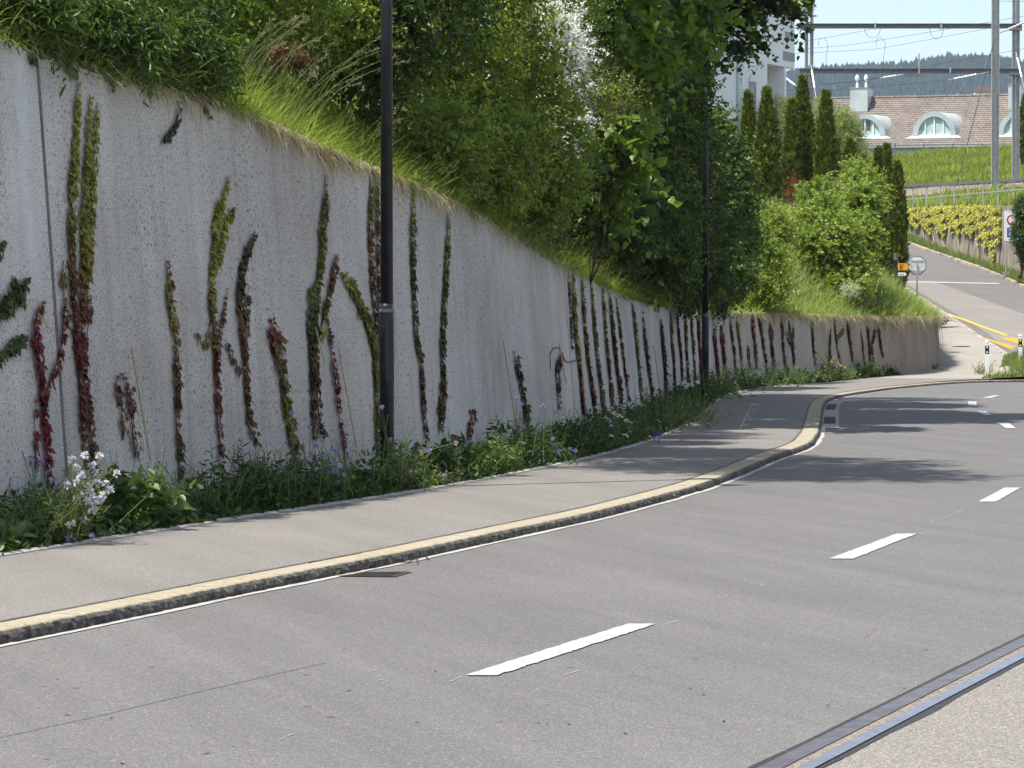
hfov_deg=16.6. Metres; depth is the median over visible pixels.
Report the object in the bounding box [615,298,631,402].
wall creeper
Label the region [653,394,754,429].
arching plant
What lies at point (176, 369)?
wall creeper
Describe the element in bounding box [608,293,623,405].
wall creeper
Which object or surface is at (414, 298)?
wall creeper
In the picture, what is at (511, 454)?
spurge bush
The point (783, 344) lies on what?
wall creeper
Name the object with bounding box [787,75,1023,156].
tiled house
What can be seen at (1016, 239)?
tree
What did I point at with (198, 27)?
overhanging shrub
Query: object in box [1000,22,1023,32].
cantilever arm
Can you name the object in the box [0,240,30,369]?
wall creeper
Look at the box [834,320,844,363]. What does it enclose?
wall creeper
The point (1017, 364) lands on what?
island grass
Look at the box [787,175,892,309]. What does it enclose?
maple shrub
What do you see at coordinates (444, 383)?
wall creeper
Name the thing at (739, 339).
wall creeper
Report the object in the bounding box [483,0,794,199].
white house
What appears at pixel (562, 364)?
bamboo stake
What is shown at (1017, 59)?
cantilever arm
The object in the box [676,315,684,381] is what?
wall creeper
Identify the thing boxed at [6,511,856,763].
road litter
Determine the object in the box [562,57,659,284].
tree
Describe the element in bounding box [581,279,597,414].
wall creeper
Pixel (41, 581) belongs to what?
pavement
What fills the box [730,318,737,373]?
wall creeper
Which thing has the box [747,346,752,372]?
wall creeper
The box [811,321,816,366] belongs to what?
wall creeper
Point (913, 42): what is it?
overhead wire
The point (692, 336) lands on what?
wall creeper
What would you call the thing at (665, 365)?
wall creeper
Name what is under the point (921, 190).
ballast bed
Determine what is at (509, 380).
bamboo stake
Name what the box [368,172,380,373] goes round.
wall creeper
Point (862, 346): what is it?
wall creeper
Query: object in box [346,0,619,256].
dense bush
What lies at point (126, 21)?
overhanging shrub
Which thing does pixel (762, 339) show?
wall creeper
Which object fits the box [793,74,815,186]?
columnar conifer
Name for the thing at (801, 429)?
kerb joint
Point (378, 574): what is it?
drain grate
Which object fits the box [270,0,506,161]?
thicket shrub
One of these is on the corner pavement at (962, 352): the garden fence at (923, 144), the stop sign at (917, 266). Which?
the stop sign at (917, 266)
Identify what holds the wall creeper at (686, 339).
attached to the retaining wall at (158, 199)
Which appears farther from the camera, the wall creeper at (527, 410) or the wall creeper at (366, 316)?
the wall creeper at (527, 410)
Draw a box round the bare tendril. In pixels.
[550,347,576,369]
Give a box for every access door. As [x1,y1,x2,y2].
[385,329,391,380]
[705,325,707,349]
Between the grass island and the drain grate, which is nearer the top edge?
the grass island
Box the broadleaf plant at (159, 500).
[78,448,203,526]
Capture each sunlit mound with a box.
[764,361,832,383]
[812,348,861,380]
[850,359,886,375]
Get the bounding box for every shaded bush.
[596,380,718,432]
[665,362,776,399]
[721,358,808,389]
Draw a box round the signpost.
[891,252,908,289]
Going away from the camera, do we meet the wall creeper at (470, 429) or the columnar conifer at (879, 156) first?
the wall creeper at (470, 429)
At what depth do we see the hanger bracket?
215.83 m
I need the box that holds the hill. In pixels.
[794,74,1006,95]
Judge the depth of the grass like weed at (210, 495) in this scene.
29.29 m
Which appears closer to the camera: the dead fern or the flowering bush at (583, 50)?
the dead fern
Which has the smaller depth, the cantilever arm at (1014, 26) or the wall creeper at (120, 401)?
the wall creeper at (120, 401)
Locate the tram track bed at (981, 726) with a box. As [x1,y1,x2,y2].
[827,663,1023,767]
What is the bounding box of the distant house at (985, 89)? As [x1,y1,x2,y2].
[973,86,990,93]
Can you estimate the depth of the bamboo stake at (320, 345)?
33.60 m
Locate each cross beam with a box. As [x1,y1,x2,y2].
[799,68,1021,75]
[800,23,1021,30]
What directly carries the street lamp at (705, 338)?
on the planting bed at (96, 536)
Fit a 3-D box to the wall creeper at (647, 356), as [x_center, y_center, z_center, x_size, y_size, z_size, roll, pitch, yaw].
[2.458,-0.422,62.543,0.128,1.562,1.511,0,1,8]
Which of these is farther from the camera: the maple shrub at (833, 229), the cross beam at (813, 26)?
the cross beam at (813, 26)
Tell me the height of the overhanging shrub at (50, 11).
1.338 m
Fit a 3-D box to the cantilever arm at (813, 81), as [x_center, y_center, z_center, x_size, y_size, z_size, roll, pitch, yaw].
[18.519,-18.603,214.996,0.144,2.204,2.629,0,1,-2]
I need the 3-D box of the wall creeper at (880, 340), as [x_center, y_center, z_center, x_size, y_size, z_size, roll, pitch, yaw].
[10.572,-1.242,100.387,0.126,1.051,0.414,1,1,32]
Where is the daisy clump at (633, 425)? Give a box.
[585,404,675,447]
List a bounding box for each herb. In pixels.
[383,466,463,486]
[818,370,838,379]
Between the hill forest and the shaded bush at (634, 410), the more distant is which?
the hill forest
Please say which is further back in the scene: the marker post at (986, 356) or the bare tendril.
the marker post at (986, 356)
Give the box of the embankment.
[905,154,1023,204]
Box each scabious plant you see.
[0,451,154,538]
[7,445,68,514]
[237,410,367,499]
[359,397,457,487]
[485,396,598,465]
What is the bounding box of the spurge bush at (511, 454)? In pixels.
[463,430,528,471]
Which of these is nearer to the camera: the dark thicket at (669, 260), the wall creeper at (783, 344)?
the dark thicket at (669, 260)
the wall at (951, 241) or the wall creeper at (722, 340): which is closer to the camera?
the wall creeper at (722, 340)
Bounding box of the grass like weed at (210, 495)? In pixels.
[144,460,263,509]
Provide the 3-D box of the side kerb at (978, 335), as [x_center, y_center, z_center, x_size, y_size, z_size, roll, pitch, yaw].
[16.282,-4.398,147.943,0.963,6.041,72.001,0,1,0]
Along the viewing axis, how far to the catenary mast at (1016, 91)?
216.63 m
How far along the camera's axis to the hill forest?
4106.24 m
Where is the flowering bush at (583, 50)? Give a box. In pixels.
[483,0,626,290]
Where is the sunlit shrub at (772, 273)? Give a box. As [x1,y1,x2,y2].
[743,196,807,315]
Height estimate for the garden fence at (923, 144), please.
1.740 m
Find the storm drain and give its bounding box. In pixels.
[822,401,843,427]
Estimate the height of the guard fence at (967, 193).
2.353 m
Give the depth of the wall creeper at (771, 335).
88.51 m
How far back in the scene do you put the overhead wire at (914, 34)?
215.19 m
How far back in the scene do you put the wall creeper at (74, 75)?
28.46 m
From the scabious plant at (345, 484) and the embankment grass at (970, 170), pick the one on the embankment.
the embankment grass at (970, 170)
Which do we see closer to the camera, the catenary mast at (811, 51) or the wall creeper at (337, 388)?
the wall creeper at (337, 388)
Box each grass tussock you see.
[216,14,328,119]
[260,36,413,151]
[325,110,414,176]
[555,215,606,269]
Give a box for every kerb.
[0,380,1023,643]
[906,286,1006,359]
[907,241,1023,287]
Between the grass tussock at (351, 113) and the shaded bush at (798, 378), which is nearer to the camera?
the grass tussock at (351, 113)
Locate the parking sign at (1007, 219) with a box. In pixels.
[1002,210,1019,275]
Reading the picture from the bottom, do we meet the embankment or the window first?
the embankment
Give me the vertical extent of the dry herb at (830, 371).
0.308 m
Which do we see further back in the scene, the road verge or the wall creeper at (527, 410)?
the road verge
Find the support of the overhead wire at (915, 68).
attached to the cross beam at (1009, 71)
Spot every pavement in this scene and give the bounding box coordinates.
[0,378,988,621]
[872,290,1001,377]
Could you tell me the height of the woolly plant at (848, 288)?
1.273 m
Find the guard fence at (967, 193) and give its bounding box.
[905,178,1023,206]
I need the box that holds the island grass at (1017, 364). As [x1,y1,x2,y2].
[984,343,1023,376]
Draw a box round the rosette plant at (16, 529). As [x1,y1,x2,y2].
[0,516,38,546]
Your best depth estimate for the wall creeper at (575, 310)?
48.05 m
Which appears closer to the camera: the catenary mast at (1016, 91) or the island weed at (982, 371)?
the island weed at (982, 371)
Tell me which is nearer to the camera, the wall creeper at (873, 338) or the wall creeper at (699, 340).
the wall creeper at (699, 340)
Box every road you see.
[0,377,1023,767]
[855,237,1023,363]
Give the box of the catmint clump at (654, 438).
[598,412,660,442]
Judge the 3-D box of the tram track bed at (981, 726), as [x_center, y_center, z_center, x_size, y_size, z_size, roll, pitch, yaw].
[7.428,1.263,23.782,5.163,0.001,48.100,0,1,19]
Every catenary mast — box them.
[805,5,813,102]
[988,0,999,190]
[1012,0,1019,178]
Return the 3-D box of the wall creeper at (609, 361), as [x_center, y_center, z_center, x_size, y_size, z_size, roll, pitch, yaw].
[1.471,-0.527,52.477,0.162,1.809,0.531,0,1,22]
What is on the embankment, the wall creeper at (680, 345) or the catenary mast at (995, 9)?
the catenary mast at (995, 9)
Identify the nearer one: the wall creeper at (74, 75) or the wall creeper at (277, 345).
the wall creeper at (74, 75)
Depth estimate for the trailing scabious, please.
25.47 m
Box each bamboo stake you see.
[131,347,150,460]
[315,327,324,363]
[338,350,356,448]
[503,341,515,421]
[559,343,566,383]
[579,340,586,408]
[653,345,660,394]
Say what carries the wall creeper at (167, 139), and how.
attached to the retaining wall at (158, 199)
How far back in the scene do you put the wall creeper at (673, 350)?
72.48 m
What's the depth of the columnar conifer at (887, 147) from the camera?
127.71 m
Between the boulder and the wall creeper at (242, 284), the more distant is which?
the boulder
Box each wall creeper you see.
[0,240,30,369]
[28,43,39,68]
[30,260,71,488]
[55,54,79,81]
[66,81,92,468]
[78,96,101,488]
[103,67,213,119]
[114,373,142,459]
[161,100,184,143]
[165,261,186,479]
[197,176,235,460]
[217,232,262,448]
[267,317,302,464]
[306,177,339,441]
[327,321,349,469]
[340,271,379,450]
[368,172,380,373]
[410,187,430,442]
[436,212,451,433]
[467,409,478,441]
[513,349,533,432]
[556,354,563,410]
[568,275,574,350]
[572,275,586,416]
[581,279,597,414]
[590,284,606,414]
[601,288,614,408]
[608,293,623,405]
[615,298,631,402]
[631,303,643,401]
[642,317,654,400]
[660,318,668,390]
[669,311,676,387]
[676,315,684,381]
[684,318,689,381]
[690,317,696,380]
[697,315,701,380]
[713,327,721,378]
[720,325,727,376]
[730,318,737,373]
[736,314,743,373]
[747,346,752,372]
[751,316,758,370]
[757,316,767,369]
[768,325,776,370]
[780,317,786,368]
[786,320,795,363]
[792,323,795,364]
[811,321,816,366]
[829,329,831,362]
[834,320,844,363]
[837,321,853,362]
[860,329,865,363]
[866,326,871,361]
[866,329,876,362]
[877,324,883,358]
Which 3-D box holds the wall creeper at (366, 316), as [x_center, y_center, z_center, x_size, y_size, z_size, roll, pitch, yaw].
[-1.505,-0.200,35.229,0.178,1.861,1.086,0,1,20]
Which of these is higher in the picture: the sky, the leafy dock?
the sky
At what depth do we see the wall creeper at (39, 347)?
27.45 m
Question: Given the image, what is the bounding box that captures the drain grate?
[341,571,408,575]
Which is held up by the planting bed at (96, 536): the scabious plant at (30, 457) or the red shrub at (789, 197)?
the scabious plant at (30, 457)
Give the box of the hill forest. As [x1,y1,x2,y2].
[786,51,1023,96]
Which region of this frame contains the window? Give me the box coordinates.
[749,81,755,109]
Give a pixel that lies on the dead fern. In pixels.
(300, 62)
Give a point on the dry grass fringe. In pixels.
(338, 158)
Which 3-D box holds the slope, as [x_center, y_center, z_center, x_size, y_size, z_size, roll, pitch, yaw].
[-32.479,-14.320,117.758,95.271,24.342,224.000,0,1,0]
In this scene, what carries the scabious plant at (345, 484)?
on the planting bed at (96, 536)
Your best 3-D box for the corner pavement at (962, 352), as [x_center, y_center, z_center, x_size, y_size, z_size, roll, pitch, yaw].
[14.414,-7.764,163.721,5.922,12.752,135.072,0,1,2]
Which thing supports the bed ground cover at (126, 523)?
on the planting bed at (96, 536)
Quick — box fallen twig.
[395,556,428,562]
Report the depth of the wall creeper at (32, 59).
27.75 m
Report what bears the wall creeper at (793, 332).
attached to the retaining wall at (158, 199)
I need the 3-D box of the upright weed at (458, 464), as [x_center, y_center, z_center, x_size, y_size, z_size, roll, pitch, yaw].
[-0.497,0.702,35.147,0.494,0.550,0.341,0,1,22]
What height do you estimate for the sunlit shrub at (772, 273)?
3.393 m
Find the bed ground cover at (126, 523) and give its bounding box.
[0,363,900,555]
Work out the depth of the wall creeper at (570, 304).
47.59 m
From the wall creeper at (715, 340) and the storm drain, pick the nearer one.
the storm drain
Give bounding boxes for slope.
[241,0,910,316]
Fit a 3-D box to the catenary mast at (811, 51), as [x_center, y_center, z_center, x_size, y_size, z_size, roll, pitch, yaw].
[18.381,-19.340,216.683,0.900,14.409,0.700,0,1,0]
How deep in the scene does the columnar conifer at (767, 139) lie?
121.58 m
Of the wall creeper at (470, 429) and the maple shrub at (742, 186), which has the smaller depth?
the wall creeper at (470, 429)
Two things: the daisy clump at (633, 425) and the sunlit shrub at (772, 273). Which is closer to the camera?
the daisy clump at (633, 425)
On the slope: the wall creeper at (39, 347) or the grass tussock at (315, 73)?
the grass tussock at (315, 73)
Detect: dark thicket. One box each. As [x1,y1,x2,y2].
[542,47,726,315]
[642,49,768,322]
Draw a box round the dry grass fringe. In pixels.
[0,30,956,354]
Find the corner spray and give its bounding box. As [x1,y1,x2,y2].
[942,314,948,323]
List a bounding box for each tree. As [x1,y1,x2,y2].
[423,0,757,258]
[519,0,816,123]
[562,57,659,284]
[1007,192,1023,282]
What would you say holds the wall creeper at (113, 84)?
attached to the retaining wall at (158, 199)
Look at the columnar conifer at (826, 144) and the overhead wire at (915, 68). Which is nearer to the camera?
the columnar conifer at (826, 144)
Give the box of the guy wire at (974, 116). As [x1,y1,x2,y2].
[956,46,992,185]
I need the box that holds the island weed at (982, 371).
[971,360,996,373]
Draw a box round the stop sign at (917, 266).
[908,256,925,294]
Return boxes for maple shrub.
[685,98,775,330]
[787,148,899,268]
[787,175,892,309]
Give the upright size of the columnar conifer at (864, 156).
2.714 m
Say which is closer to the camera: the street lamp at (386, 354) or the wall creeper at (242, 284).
the wall creeper at (242, 284)
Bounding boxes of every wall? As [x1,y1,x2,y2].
[0,39,940,520]
[908,206,1019,270]
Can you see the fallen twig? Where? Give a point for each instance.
(412, 559)
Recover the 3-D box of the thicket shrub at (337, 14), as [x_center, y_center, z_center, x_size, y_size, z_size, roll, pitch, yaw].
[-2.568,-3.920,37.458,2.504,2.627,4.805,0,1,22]
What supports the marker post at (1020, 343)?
on the grass island
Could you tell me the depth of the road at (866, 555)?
18.80 m
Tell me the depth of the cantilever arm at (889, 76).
215.66 m
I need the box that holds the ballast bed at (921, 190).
[905,182,1023,195]
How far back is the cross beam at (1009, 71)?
216.32 m
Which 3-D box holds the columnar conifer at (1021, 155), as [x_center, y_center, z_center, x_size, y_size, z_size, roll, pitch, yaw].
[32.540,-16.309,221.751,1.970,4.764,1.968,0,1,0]
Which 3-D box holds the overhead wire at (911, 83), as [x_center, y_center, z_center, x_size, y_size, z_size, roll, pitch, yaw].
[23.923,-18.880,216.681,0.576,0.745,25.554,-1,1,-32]
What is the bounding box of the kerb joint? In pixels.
[0,379,1001,621]
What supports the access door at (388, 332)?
in the street lamp at (386, 354)
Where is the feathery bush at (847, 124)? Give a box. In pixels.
[773,90,873,184]
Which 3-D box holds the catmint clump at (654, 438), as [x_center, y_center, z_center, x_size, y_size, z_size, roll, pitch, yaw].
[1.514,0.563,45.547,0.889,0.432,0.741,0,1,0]
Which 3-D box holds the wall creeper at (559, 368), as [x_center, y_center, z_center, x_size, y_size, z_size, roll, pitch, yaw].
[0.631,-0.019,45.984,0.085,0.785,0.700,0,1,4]
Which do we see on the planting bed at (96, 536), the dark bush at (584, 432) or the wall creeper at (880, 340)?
the dark bush at (584, 432)
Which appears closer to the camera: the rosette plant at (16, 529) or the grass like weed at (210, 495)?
the rosette plant at (16, 529)
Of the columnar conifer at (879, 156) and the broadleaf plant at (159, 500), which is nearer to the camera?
the broadleaf plant at (159, 500)
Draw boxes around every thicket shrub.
[185,0,405,103]
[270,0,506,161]
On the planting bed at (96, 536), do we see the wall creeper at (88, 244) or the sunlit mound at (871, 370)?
the sunlit mound at (871, 370)
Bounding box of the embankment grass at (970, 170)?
[869,142,1023,208]
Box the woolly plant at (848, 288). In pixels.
[837,281,862,308]
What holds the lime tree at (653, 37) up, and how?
on the slope
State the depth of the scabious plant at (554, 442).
38.68 m
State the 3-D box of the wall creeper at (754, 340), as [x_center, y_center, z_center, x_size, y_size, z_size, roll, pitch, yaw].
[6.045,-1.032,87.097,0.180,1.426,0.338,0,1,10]
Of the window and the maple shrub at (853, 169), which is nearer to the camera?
the maple shrub at (853, 169)
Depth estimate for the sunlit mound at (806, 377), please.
87.42 m
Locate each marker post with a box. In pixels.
[985,340,988,374]
[1018,334,1021,359]
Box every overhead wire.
[786,61,1023,94]
[787,49,1019,85]
[795,21,1023,53]
[797,16,1021,49]
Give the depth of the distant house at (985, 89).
897.05 m
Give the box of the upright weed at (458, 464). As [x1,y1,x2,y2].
[441,427,484,476]
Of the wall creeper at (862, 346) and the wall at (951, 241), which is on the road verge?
the wall at (951, 241)
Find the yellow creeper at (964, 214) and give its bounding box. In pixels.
[906,204,1022,267]
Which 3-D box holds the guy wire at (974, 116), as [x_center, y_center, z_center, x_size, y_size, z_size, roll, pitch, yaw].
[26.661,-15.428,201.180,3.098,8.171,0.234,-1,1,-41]
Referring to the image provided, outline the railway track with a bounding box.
[904,179,1023,187]
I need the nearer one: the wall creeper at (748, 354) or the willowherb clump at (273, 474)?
the willowherb clump at (273, 474)
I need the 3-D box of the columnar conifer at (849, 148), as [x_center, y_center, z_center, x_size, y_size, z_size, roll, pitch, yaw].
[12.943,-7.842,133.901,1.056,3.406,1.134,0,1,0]
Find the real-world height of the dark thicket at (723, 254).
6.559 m
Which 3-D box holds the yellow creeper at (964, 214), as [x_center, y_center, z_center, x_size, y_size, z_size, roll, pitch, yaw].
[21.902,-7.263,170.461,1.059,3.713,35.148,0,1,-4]
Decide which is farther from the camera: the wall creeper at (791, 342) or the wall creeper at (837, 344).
the wall creeper at (837, 344)
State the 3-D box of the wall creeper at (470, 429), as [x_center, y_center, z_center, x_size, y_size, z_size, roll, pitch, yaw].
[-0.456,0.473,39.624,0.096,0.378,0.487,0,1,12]
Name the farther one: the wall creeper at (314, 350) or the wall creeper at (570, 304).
the wall creeper at (570, 304)
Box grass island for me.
[984,352,1023,377]
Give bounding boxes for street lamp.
[379,0,394,477]
[701,61,708,399]
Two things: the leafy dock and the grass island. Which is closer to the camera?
the leafy dock
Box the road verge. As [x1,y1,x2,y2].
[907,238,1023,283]
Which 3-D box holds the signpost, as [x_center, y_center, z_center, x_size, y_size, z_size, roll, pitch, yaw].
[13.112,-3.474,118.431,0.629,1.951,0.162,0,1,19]
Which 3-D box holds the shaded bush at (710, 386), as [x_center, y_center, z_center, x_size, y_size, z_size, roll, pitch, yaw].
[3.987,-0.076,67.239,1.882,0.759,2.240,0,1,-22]
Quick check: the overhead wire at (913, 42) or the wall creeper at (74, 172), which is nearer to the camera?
the wall creeper at (74, 172)
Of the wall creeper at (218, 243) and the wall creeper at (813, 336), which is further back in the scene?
the wall creeper at (813, 336)
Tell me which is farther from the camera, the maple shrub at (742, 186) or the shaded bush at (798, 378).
the maple shrub at (742, 186)
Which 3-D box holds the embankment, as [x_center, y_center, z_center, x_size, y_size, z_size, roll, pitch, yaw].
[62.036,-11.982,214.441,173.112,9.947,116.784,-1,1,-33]
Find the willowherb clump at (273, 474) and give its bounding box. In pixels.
[203,439,328,507]
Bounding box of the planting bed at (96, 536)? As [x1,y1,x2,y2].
[2,384,784,551]
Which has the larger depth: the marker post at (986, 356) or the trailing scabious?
the marker post at (986, 356)
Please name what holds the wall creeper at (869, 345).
attached to the retaining wall at (158, 199)
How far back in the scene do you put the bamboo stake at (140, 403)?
29.18 m
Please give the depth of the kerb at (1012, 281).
162.85 m
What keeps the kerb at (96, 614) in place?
on the road at (866, 555)
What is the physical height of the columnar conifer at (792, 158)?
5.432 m
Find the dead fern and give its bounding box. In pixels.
[255,0,324,126]
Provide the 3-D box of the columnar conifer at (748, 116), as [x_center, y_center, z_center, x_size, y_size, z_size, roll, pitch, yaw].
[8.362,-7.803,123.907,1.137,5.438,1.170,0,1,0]
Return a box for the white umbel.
[240,447,270,473]
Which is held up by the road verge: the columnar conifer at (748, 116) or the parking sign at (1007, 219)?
the parking sign at (1007, 219)
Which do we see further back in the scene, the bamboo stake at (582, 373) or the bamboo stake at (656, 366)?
the bamboo stake at (656, 366)
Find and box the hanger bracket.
[903,54,920,76]
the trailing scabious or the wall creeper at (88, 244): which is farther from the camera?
the wall creeper at (88, 244)
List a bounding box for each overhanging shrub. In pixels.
[0,0,105,98]
[44,0,199,108]
[119,0,257,111]
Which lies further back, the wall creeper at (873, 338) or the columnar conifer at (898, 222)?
the columnar conifer at (898, 222)
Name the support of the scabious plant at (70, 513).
on the planting bed at (96, 536)
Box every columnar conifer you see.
[735,88,757,179]
[749,84,785,205]
[780,95,805,212]
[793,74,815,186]
[810,88,843,195]
[839,135,857,205]
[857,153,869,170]
[870,144,889,278]
[880,142,892,276]
[883,158,911,288]
[1011,93,1023,163]
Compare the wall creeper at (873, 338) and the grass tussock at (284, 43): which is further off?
the wall creeper at (873, 338)
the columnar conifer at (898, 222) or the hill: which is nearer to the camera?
the columnar conifer at (898, 222)
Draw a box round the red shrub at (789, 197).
[781,171,808,207]
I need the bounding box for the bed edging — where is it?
[0,381,837,556]
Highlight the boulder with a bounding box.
[988,366,1023,379]
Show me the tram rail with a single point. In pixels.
(850, 736)
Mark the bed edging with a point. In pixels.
(34, 549)
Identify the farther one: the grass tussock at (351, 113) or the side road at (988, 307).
the side road at (988, 307)
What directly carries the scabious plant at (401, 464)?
on the planting bed at (96, 536)
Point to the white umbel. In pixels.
(262, 462)
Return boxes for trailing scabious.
[33,522,94,541]
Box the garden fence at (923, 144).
[867,143,982,158]
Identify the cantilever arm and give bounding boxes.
[811,66,815,95]
[881,74,902,77]
[948,72,988,79]
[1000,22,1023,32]
[1016,53,1023,86]
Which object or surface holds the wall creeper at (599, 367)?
attached to the retaining wall at (158, 199)
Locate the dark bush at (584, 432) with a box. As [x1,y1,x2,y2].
[518,400,644,451]
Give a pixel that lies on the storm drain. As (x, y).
(830, 419)
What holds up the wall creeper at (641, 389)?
attached to the retaining wall at (158, 199)
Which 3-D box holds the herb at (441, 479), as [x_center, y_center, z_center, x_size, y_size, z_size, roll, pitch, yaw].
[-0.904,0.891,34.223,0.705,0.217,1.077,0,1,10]
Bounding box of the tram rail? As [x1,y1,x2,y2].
[748,634,1023,767]
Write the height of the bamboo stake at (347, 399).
0.979 m
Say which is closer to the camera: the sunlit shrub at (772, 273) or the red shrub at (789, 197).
the sunlit shrub at (772, 273)
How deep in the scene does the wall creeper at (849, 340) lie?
97.09 m
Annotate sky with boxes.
[786,0,1023,71]
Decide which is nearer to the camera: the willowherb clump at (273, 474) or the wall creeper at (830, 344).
the willowherb clump at (273, 474)
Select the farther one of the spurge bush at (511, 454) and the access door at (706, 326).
the access door at (706, 326)
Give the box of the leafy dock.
[418,431,492,472]
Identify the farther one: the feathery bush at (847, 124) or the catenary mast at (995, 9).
the catenary mast at (995, 9)
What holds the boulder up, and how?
on the grass island
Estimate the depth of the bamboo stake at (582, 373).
47.72 m
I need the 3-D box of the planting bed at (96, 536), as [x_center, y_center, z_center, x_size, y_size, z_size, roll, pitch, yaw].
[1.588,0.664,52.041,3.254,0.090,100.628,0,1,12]
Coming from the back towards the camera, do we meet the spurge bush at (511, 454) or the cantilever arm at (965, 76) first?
the cantilever arm at (965, 76)

